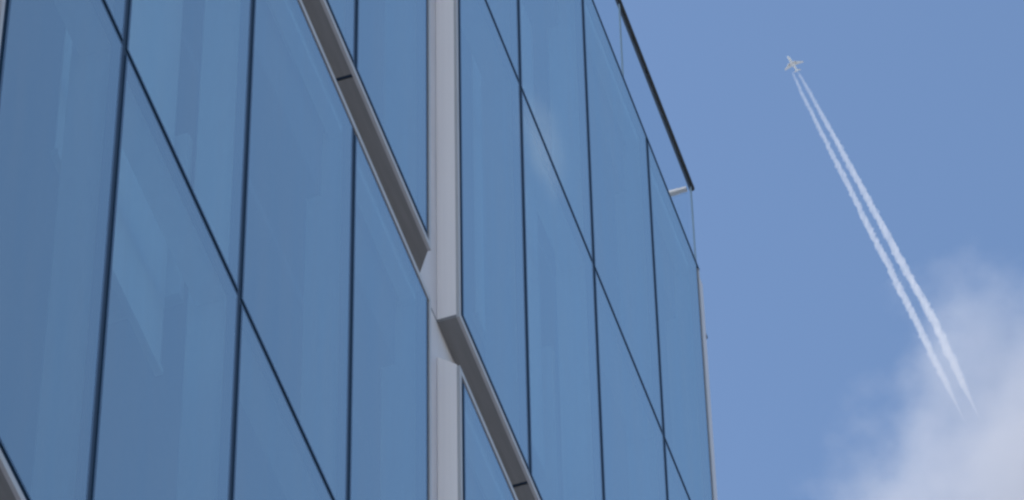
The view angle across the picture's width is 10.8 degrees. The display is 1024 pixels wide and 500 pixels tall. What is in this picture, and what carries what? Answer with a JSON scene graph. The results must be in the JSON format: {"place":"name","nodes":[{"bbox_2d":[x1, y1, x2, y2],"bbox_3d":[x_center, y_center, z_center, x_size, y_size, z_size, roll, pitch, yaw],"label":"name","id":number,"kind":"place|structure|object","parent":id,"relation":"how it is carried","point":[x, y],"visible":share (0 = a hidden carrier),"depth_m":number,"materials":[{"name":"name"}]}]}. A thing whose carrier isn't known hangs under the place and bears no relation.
{"place":"outdoors","nodes":[
{"label":"outdoors","id":0,"kind":"place"},
{"bbox_2d":[784,56,802,71],"bbox_3d":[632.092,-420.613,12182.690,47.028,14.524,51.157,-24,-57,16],"label":"passenger jet","id":1,"kind":"object","parent":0,"point":[792,63],"visible":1,"depth_m":12178.43,"materials":[{"name":"white paint"}]},
{"bbox_2d":[594,0,1023,499],"label":"sky","id":2,"kind":"structure","parent":0,"point":[858,210],"materials":[{"name":"blue"}]},
{"label":"ground","id":3,"kind":"structure","parent":0,"visible":0},
{"bbox_2d":[0,0,716,499],"bbox_3d":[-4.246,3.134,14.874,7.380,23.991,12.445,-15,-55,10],"label":"office building","id":4,"kind":"structure","parent":3,"relation":"on","point":[344,248],"depth_m":18.43,"materials":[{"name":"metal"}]},
{"bbox_2d":[0,0,431,499],"label":"window unit","id":5,"kind":"structure","parent":4,"relation":"in","point":[212,286],"depth_m":16.47,"materials":[{"name":"glass"}]},
{"bbox_2d":[302,0,430,271],"label":"window unit","id":6,"kind":"structure","parent":4,"relation":"in","point":[377,52],"depth_m":19.92,"materials":[{"name":"glass"}]},
{"bbox_2d":[437,357,517,499],"label":"window unit","id":7,"kind":"structure","parent":4,"relation":"in","point":[470,466],"depth_m":19.74,"materials":[{"name":"glass"}]},
{"bbox_2d":[436,0,714,499],"label":"window unit","id":8,"kind":"structure","parent":4,"relation":"in","point":[569,306],"depth_m":22.66,"materials":[{"name":"glass"}]}
]}

